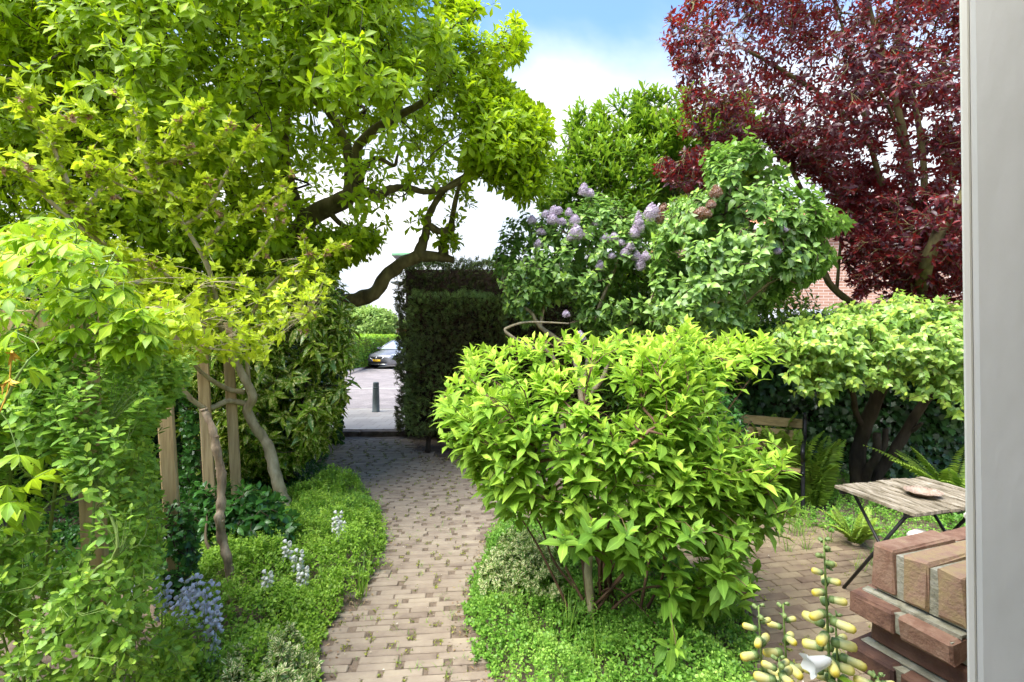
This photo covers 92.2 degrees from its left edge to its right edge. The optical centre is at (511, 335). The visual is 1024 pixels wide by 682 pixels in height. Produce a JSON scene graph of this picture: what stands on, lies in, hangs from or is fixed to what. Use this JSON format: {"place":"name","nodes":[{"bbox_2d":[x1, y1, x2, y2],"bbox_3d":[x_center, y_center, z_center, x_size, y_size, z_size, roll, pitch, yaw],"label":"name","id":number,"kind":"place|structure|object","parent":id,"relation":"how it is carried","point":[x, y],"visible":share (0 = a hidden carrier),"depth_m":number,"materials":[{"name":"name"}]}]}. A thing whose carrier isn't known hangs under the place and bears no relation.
{"place":"outdoors","nodes":[
{"label":"outdoors","id":0,"kind":"place"},
{"bbox_2d":[347,366,370,374],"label":"pavement","id":1,"kind":"structure","parent":0,"point":[357,369],"depth_m":22.96,"materials":[{"name":"grey concrete"}]},
{"bbox_2d":[346,304,398,334],"bbox_3d":[-9.281,-0.184,33.005,3.525,3.841,3.610,0,0,0],"label":"broadleaf tree","id":2,"kind":"object","parent":1,"relation":"on","point":[375,320],"visible":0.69,"depth_m":32.19,"materials":[{"name":"green plant"}]},
{"bbox_2d":[344,370,405,407],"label":"road","id":3,"kind":"structure","parent":0,"point":[361,398],"depth_m":15.33,"materials":[{"name":"grey asphalt"}]},
{"bbox_2d":[347,388,399,388],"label":"gutter strip","id":4,"kind":"object","parent":3,"relation":"on","point":[372,388],"depth_m":15.60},
{"bbox_2d":[363,365,402,369],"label":"road parking","id":5,"kind":"structure","parent":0,"point":[385,367],"depth_m":25.03,"materials":[{"name":"grey asphalt"}]},
{"bbox_2d":[344,304,370,331],"bbox_3d":[-13.022,-0.623,39.975,4.292,4.714,4.349,0,0,0],"label":"broadleaf tree","id":6,"kind":"object","parent":5,"relation":"on","point":[355,308],"visible":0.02,"depth_m":39.10,"materials":[{"name":"green plant"}]},
{"bbox_2d":[347,333,402,369],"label":"clipped hedge","id":7,"kind":"object","parent":5,"relation":"on","point":[368,344],"visible":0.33,"depth_m":25.02,"materials":[{"name":"green plant"}]},
{"bbox_2d":[367,340,405,367],"bbox_3d":[-5.828,0.952,26.517,2.220,1.449,4.543,0,0,24],"label":"parked car","id":8,"kind":"object","parent":5,"relation":"on","point":[379,358],"visible":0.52,"depth_m":24.73,"materials":[{"name":"grey paint"}]},
{"bbox_2d":[390,253,408,317],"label":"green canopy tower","id":9,"kind":"structure","parent":5,"relation":"on","point":[396,255],"depth_m":43.20,"materials":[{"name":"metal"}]},
{"bbox_2d":[651,211,961,308],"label":"neighbour house","id":10,"kind":"structure","parent":5,"relation":"on","point":[824,293],"depth_m":22.00,"materials":[{"name":"brick"}]},
{"bbox_2d":[294,438,562,681],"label":"brick path","id":11,"kind":"structure","parent":0,"point":[375,661],"depth_m":3.60,"materials":[{"name":"brick"}]},
{"bbox_2d":[343,429,543,430],"bbox_3d":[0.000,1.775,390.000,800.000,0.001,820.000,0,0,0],"label":"ground","id":12,"kind":"structure","parent":0,"point":[375,429],"depth_m":9.29,"materials":[{"name":"concrete"}]},
{"bbox_2d":[344,408,393,408],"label":"kerb","id":13,"kind":"structure","parent":12,"relation":"on","point":[368,408],"depth_m":10.99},
{"bbox_2d":[342,430,625,436],"bbox_3d":[0.195,1.706,8.500,7.190,0.127,0.120,0,0,0],"label":"kerb step","id":14,"kind":"object","parent":12,"relation":"on","point":[373,433],"visible":0.09,"depth_m":8.44,"materials":[{"name":"stone"}]},
{"bbox_2d":[392,251,666,437],"bbox_3d":[0.645,0.171,8.572,5.489,3.215,1.060,0,0,0],"label":"tall conifer hedge","id":15,"kind":"object","parent":12,"relation":"on","point":[473,276],"visible":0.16,"depth_m":8.33,"materials":[{"name":"green plant"}]},
{"bbox_2d":[341,409,620,428],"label":"pavement","id":16,"kind":"structure","parent":0,"point":[366,419],"depth_m":9.57,"materials":[{"name":"grey concrete"}]},
{"bbox_2d":[372,382,379,411],"bbox_3d":[-2.915,1.319,10.562,0.170,0.632,0.170,0,0,0],"label":"bollard","id":17,"kind":"object","parent":16,"relation":"on","point":[375,402],"visible":1,"depth_m":10.50,"materials":[{"name":"metal"}]},
{"bbox_2d":[1,0,960,316],"label":"sky","id":18,"kind":"structure","parent":0,"point":[586,49],"materials":[{"name":"white"}]},
{"bbox_2d":[0,436,964,681],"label":"garden soil","id":19,"kind":"structure","parent":0,"point":[353,666],"depth_m":3.16,"materials":[{"name":"brown soil"}]},
{"bbox_2d":[0,254,123,519],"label":"side hedge","id":20,"kind":"object","parent":19,"relation":"on","point":[24,479],"visible":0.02,"depth_m":5.10,"materials":[{"name":"green plant"}]},
{"bbox_2d":[0,339,197,681],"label":"climbing rose","id":21,"kind":"object","parent":19,"relation":"on","point":[71,608],"visible":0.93,"depth_m":1.76,"materials":[{"name":"green plant"}]},
{"bbox_2d":[0,310,242,679],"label":"timber trellis","id":22,"kind":"object","parent":19,"relation":"on","point":[168,463],"visible":0.1,"depth_m":2.98,"materials":[{"name":"brown wood"}]},
{"bbox_2d":[0,211,173,681],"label":"virginia creeper","id":23,"kind":"object","parent":22,"relation":"attached to","point":[82,301],"visible":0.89,"depth_m":1.79,"materials":[{"name":"green plant"}]},
{"bbox_2d":[100,347,198,631],"bbox_3d":[-1.891,0.860,2.565,0.426,1.729,0.967,0,0,-40],"label":"climbing plant","id":24,"kind":"object","parent":19,"relation":"on","point":[175,380],"visible":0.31,"depth_m":2.32,"materials":[{"name":"green plant"}]},
{"bbox_2d":[153,589,169,637],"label":"bluebell","id":25,"kind":"object","parent":19,"relation":"on","point":[157,618],"visible":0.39,"depth_m":2.62,"materials":[{"name":"blue plant"}]},
{"bbox_2d":[154,575,170,629],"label":"bluebell","id":26,"kind":"object","parent":19,"relation":"on","point":[168,577],"visible":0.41,"depth_m":2.63,"materials":[{"name":"blue plant"}]},
{"bbox_2d":[2,451,328,594],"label":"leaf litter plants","id":27,"kind":"object","parent":19,"relation":"on","point":[66,534],"visible":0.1,"depth_m":4.49,"materials":[{"name":"plant"}]},
{"bbox_2d":[157,582,173,636],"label":"bluebell","id":28,"kind":"object","parent":19,"relation":"on","point":[169,597],"visible":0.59,"depth_m":2.57,"materials":[{"name":"blue plant"}]},
{"bbox_2d":[0,69,353,505],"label":"hibiscus tree","id":29,"kind":"object","parent":19,"relation":"on","point":[179,318],"visible":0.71,"depth_m":3.71,"materials":[{"name":"green plant"}]},
{"bbox_2d":[153,499,202,611],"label":"trellis ivy","id":30,"kind":"object","parent":19,"relation":"on","point":[189,555],"visible":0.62,"depth_m":2.90,"materials":[{"name":"green plant"}]},
{"bbox_2d":[170,590,187,632],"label":"bluebell","id":31,"kind":"object","parent":19,"relation":"on","point":[182,608],"visible":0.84,"depth_m":2.53,"materials":[{"name":"blue plant"}]},
{"bbox_2d":[151,609,215,681],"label":"plant","id":32,"kind":"object","parent":19,"relation":"on","point":[198,653],"visible":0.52,"depth_m":2.29,"materials":[{"name":"green plant"}]},
{"bbox_2d":[177,575,193,632],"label":"bluebell","id":33,"kind":"object","parent":19,"relation":"on","point":[183,589],"visible":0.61,"depth_m":2.62,"materials":[{"name":"blue plant"}]},
{"bbox_2d":[180,588,195,637],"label":"bluebell","id":34,"kind":"object","parent":19,"relation":"on","point":[190,594],"visible":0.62,"depth_m":2.54,"materials":[{"name":"blue plant"}]},
{"bbox_2d":[177,387,202,512],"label":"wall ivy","id":35,"kind":"object","parent":19,"relation":"on","point":[192,458],"depth_m":4.52,"materials":[{"name":"green plant"}]},
{"bbox_2d":[180,593,199,635],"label":"bluebell","id":36,"kind":"object","parent":19,"relation":"on","point":[185,598],"visible":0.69,"depth_m":2.44,"materials":[{"name":"blue plant"}]},
{"bbox_2d":[183,576,198,634],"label":"bluebell","id":37,"kind":"object","parent":19,"relation":"on","point":[187,581],"visible":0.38,"depth_m":2.73,"materials":[{"name":"blue plant"}]},
{"bbox_2d":[188,573,205,643],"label":"bluebell","id":38,"kind":"object","parent":19,"relation":"on","point":[192,586],"visible":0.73,"depth_m":2.58,"materials":[{"name":"blue plant"}]},
{"bbox_2d":[195,600,213,678],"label":"bluebell","id":39,"kind":"object","parent":19,"relation":"on","point":[206,620],"visible":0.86,"depth_m":2.43,"materials":[{"name":"blue plant"}]},
{"bbox_2d":[197,579,212,643],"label":"bluebell","id":40,"kind":"object","parent":19,"relation":"on","point":[203,591],"visible":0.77,"depth_m":2.54,"materials":[{"name":"blue plant"}]},
{"bbox_2d":[197,647,215,675],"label":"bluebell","id":41,"kind":"object","parent":19,"relation":"on","point":[211,649],"visible":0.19,"depth_m":2.39,"materials":[{"name":"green plant"}]},
{"bbox_2d":[202,636,220,659],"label":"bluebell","id":42,"kind":"object","parent":19,"relation":"on","point":[217,643],"visible":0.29,"depth_m":2.44,"materials":[{"name":"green plant"}]},
{"bbox_2d":[203,581,220,642],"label":"bluebell","id":43,"kind":"object","parent":19,"relation":"on","point":[217,592],"visible":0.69,"depth_m":2.56,"materials":[{"name":"blue plant"}]},
{"bbox_2d":[203,596,220,639],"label":"bluebell","id":44,"kind":"object","parent":19,"relation":"on","point":[211,607],"visible":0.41,"depth_m":2.52,"materials":[{"name":"blue plant"}]},
{"bbox_2d":[206,603,222,663],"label":"bluebell","id":45,"kind":"object","parent":19,"relation":"on","point":[220,614],"visible":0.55,"depth_m":2.48,"materials":[{"name":"blue plant"}]},
{"bbox_2d":[207,610,223,661],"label":"bluebell","id":46,"kind":"object","parent":19,"relation":"on","point":[217,625],"visible":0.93,"depth_m":2.44,"materials":[{"name":"blue plant"}]},
{"bbox_2d":[200,408,236,604],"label":"dead stem","id":47,"kind":"object","parent":19,"relation":"on","point":[219,519],"visible":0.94,"depth_m":3.19,"materials":[{"name":"brown wood"}]},
{"bbox_2d":[181,479,303,567],"bbox_3d":[-2.217,1.462,3.967,1.146,0.700,0.816,0,0,0],"label":"hydrangea","id":48,"kind":"object","parent":19,"relation":"on","point":[252,510],"visible":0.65,"depth_m":3.77,"materials":[{"name":"green plant"}]},
{"bbox_2d":[147,289,345,457],"bbox_3d":[-5.197,0.411,7.310,5.207,2.796,1.129,0,0,-20],"label":"back hedge","id":49,"kind":"object","parent":19,"relation":"on","point":[180,449],"depth_m":7.56,"materials":[{"name":"green plant"}]},
{"bbox_2d":[136,463,394,681],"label":"ground cover","id":50,"kind":"object","parent":19,"relation":"on","point":[309,597],"visible":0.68,"depth_m":3.27,"materials":[{"name":"green plant"}]},
{"bbox_2d":[261,569,273,592],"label":"white bellflower","id":51,"kind":"object","parent":19,"relation":"on","point":[266,580],"visible":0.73,"depth_m":3.10,"materials":[{"name":"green plant"}]},
{"bbox_2d":[211,620,324,681],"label":"variegated shrub","id":52,"kind":"object","parent":19,"relation":"on","point":[284,662],"visible":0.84,"depth_m":2.35,"materials":[{"name":"green plant"}]},
{"bbox_2d":[175,245,363,487],"bbox_3d":[-2.746,0.384,5.503,2.241,2.796,1.525,0,0,0],"label":"spotted laurel","id":53,"kind":"object","parent":19,"relation":"on","point":[306,429],"visible":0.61,"depth_m":5.17,"materials":[{"name":"green plant"}]},
{"bbox_2d":[0,0,563,420],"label":"magnolia tree","id":54,"kind":"object","parent":19,"relation":"on","point":[352,57],"visible":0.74,"depth_m":4.96,"materials":[{"name":"green plant"}]},
{"bbox_2d":[281,539,293,575],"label":"white bellflower","id":55,"kind":"object","parent":19,"relation":"on","point":[286,551],"visible":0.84,"depth_m":3.39,"materials":[{"name":"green plant"}]},
{"bbox_2d":[291,548,304,572],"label":"white bellflower","id":56,"kind":"object","parent":19,"relation":"on","point":[295,559],"visible":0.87,"depth_m":3.35,"materials":[{"name":"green plant"}]},
{"bbox_2d":[296,566,309,587],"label":"white bellflower","id":57,"kind":"object","parent":19,"relation":"on","point":[299,575],"visible":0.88,"depth_m":3.19,"materials":[{"name":"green plant"}]},
{"bbox_2d":[289,474,383,548],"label":"ground cover","id":58,"kind":"object","parent":19,"relation":"on","point":[366,498],"visible":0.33,"depth_m":4.60,"materials":[{"name":"green plant"}]},
{"bbox_2d":[331,510,342,557],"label":"white bellflower","id":59,"kind":"object","parent":19,"relation":"on","point":[337,518],"visible":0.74,"depth_m":3.79,"materials":[{"name":"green plant"}]},
{"bbox_2d":[335,520,345,551],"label":"white bellflower","id":60,"kind":"object","parent":19,"relation":"on","point":[338,522],"visible":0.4,"depth_m":3.75,"materials":[{"name":"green plant"}]},
{"bbox_2d":[320,518,509,681],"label":"leaf litter","id":61,"kind":"object","parent":19,"relation":"on","point":[452,603],"visible":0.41,"depth_m":3.02,"materials":[{"name":"plant"}]},
{"bbox_2d":[400,288,512,453],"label":"conifer block","id":62,"kind":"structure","parent":19,"relation":"on","point":[440,338],"depth_m":7.02,"materials":[{"name":"green plant"}]},
{"bbox_2d":[403,439,587,462],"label":"leaf litter","id":63,"kind":"object","parent":19,"relation":"on","point":[444,453],"visible":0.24,"depth_m":7.20,"materials":[{"name":"brown plant"}]},
{"bbox_2d":[477,525,568,604],"bbox_3d":[0.080,1.527,3.386,0.629,0.388,0.835,0,0,0],"label":"variegated shrub","id":64,"kind":"object","parent":19,"relation":"on","point":[528,554],"visible":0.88,"depth_m":3.20,"materials":[{"name":"green plant"}]},
{"bbox_2d":[187,474,910,681],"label":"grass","id":65,"kind":"structure","parent":19,"relation":"on","point":[360,586],"depth_m":3.22,"materials":[{"name":"green plant"}]},
{"bbox_2d":[483,183,681,455],"bbox_3d":[0.907,-0.118,5.836,2.513,3.324,1.411,0,0,0],"label":"lilac bush","id":66,"kind":"object","parent":19,"relation":"on","point":[554,283],"visible":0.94,"depth_m":5.61,"materials":[{"name":"green plant"}]},
{"bbox_2d":[323,439,870,681],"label":"moss","id":67,"kind":"object","parent":19,"relation":"on","point":[441,640],"visible":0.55,"depth_m":3.57,"materials":[{"name":"green plant"}]},
{"bbox_2d":[460,497,763,681],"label":"ground cover","id":68,"kind":"object","parent":19,"relation":"on","point":[568,651],"visible":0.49,"depth_m":2.64,"materials":[{"name":"green plant"}]},
{"bbox_2d":[428,314,809,675],"bbox_3d":[0.605,0.797,2.893,2.340,1.861,1.496,0,0,0],"label":"panicle shrub","id":69,"kind":"object","parent":19,"relation":"on","point":[688,496],"visible":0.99,"depth_m":2.46,"materials":[{"name":"green plant"}]},
{"bbox_2d":[533,78,774,429],"bbox_3d":[2.297,-1.178,7.905,4.190,5.830,1.711,0,0,0],"label":"cherry laurel","id":70,"kind":"object","parent":19,"relation":"on","point":[628,151],"visible":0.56,"depth_m":7.53,"materials":[{"name":"green plant"}]},
{"bbox_2d":[580,249,826,429],"bbox_3d":[2.634,0.251,6.586,3.509,2.990,1.299,0,0,0],"label":"cherry laurel","id":71,"kind":"object","parent":19,"relation":"on","point":[621,402],"visible":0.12,"depth_m":6.36,"materials":[{"name":"green plant"}]},
{"bbox_2d":[705,387,750,482],"bbox_3d":[2.053,1.096,4.730,0.482,1.280,1.023,0,0,33],"label":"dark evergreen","id":72,"kind":"object","parent":19,"relation":"on","point":[725,402],"visible":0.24,"depth_m":4.49,"materials":[{"name":"green plant"}]},
{"bbox_2d":[643,125,856,430],"bbox_3d":[2.403,-0.398,5.082,2.350,3.376,1.494,0,0,-22],"label":"lilac bush","id":73,"kind":"object","parent":19,"relation":"on","point":[783,255],"visible":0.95,"depth_m":4.61,"materials":[{"name":"green plant"}]},
{"bbox_2d":[740,603,778,681],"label":"foxglove","id":74,"kind":"object","parent":19,"relation":"on","point":[761,641],"visible":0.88,"depth_m":1.08,"materials":[{"name":"yellow plant"}]},
{"bbox_2d":[733,412,806,515],"bbox_3d":[2.419,1.264,5.245,1.218,0.921,0.650,0,0,33],"label":"garden bench","id":75,"kind":"object","parent":19,"relation":"on","point":[775,421],"visible":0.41,"depth_m":5.20,"materials":[{"name":"brown wood"}]},
{"bbox_2d":[749,412,797,453],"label":"fern","id":76,"kind":"object","parent":19,"relation":"on","point":[763,435],"visible":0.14,"depth_m":5.25,"materials":[{"name":"green plant"}]},
{"bbox_2d":[753,653,793,681],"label":"foxglove","id":77,"kind":"object","parent":19,"relation":"on","point":[785,669],"visible":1,"depth_m":0.98,"materials":[{"name":"yellow plant"}]},
{"bbox_2d":[762,602,803,680],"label":"foxglove","id":78,"kind":"object","parent":19,"relation":"on","point":[788,639],"visible":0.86,"depth_m":1.10,"materials":[{"name":"yellow plant"}]},
{"bbox_2d":[760,426,824,500],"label":"fern","id":79,"kind":"object","parent":19,"relation":"on","point":[793,486],"visible":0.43,"depth_m":4.91,"materials":[{"name":"green plant"}]},
{"bbox_2d":[645,311,964,478],"bbox_3d":[4.432,0.729,6.287,5.327,2.177,0.756,0,0,15],"label":"ivy fence","id":80,"kind":"object","parent":19,"relation":"on","point":[936,439],"visible":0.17,"depth_m":6.19,"materials":[{"name":"green plant"}]},
{"bbox_2d":[649,0,962,323],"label":"purple plum tree","id":81,"kind":"object","parent":19,"relation":"on","point":[921,251],"visible":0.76,"depth_m":5.56,"materials":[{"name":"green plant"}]},
{"bbox_2d":[793,429,846,506],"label":"fern","id":82,"kind":"object","parent":19,"relation":"on","point":[822,469],"visible":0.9,"depth_m":4.79,"materials":[{"name":"green plant"}]},
{"bbox_2d":[799,536,857,681],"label":"foxglove","id":83,"kind":"object","parent":19,"relation":"on","point":[813,666],"visible":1,"depth_m":0.97,"materials":[{"name":"yellow plant"}]},
{"bbox_2d":[816,610,866,681],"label":"foxglove","id":84,"kind":"object","parent":19,"relation":"on","point":[840,656],"visible":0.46,"depth_m":1.02,"materials":[{"name":"yellow plant"}]},
{"bbox_2d":[731,471,965,540],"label":"leaf litter plants","id":85,"kind":"object","parent":19,"relation":"on","point":[840,501],"visible":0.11,"depth_m":4.48,"materials":[{"name":"green plant"}]},
{"bbox_2d":[765,288,963,482],"bbox_3d":[4.130,0.672,5.009,3.754,2.268,1.764,0,0,0],"label":"weeping birch","id":86,"kind":"object","parent":19,"relation":"on","point":[920,345],"visible":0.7,"depth_m":4.41,"materials":[{"name":"green plant"}]},
{"bbox_2d":[853,670,893,681],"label":"foxglove","id":87,"kind":"object","parent":19,"relation":"on","point":[857,678],"visible":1,"depth_m":0.96,"materials":[{"name":"yellow plant"}]},
{"bbox_2d":[863,444,964,487],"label":"fern","id":88,"kind":"object","parent":19,"relation":"on","point":[952,478],"visible":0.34,"depth_m":4.68,"materials":[{"name":"green plant"}]},
{"bbox_2d":[959,0,1023,681],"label":"porch post","id":89,"kind":"object","parent":19,"relation":"on","point":[992,92],"visible":1,"depth_m":0.65,"materials":[{"name":"white paint"}]},
{"bbox_2d":[529,505,881,681],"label":"brick patio","id":90,"kind":"structure","parent":0,"point":[785,569],"depth_m":3.44,"materials":[{"name":"beige brick"}]},
{"bbox_2d":[818,505,886,544],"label":"fern","id":91,"kind":"object","parent":90,"relation":"on","point":[864,533],"visible":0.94,"depth_m":4.05,"materials":[{"name":"green plant"}]},
{"bbox_2d":[835,477,965,588],"bbox_3d":[2.631,1.370,3.190,0.823,0.716,0.572,0,0,-14],"label":"folding table","id":92,"kind":"object","parent":90,"relation":"on","point":[892,493],"visible":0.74,"depth_m":3.16,"materials":[{"name":"grey wood"}]},
{"bbox_2d":[903,486,943,497],"bbox_3d":[2.609,0.997,3.130,0.202,0.034,0.202,0,0,0],"label":"rusty dish","id":93,"kind":"object","parent":92,"relation":"on","point":[920,491],"visible":1,"depth_m":3.15,"materials":[{"name":"metal"}]},
{"bbox_2d":[847,526,967,681],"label":"brick pier","id":94,"kind":"structure","parent":90,"relation":"on","point":[909,602],"depth_m":1.05,"materials":[{"name":"red brick"}]},
{"bbox_2d":[907,512,965,535],"bbox_3d":[1.945,1.142,1.885,0.562,1.155,0.499,0,0,-27],"label":"garden chair","id":95,"kind":"object","parent":90,"relation":"on","point":[915,531],"visible":0.12,"depth_m":1.98,"materials":[{"name":"white plastic"}]},
{"bbox_2d":[760,309,831,321],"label":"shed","id":96,"kind":"structure","parent":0,"point":[792,312],"depth_m":19.52,"materials":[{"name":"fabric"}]}
]}

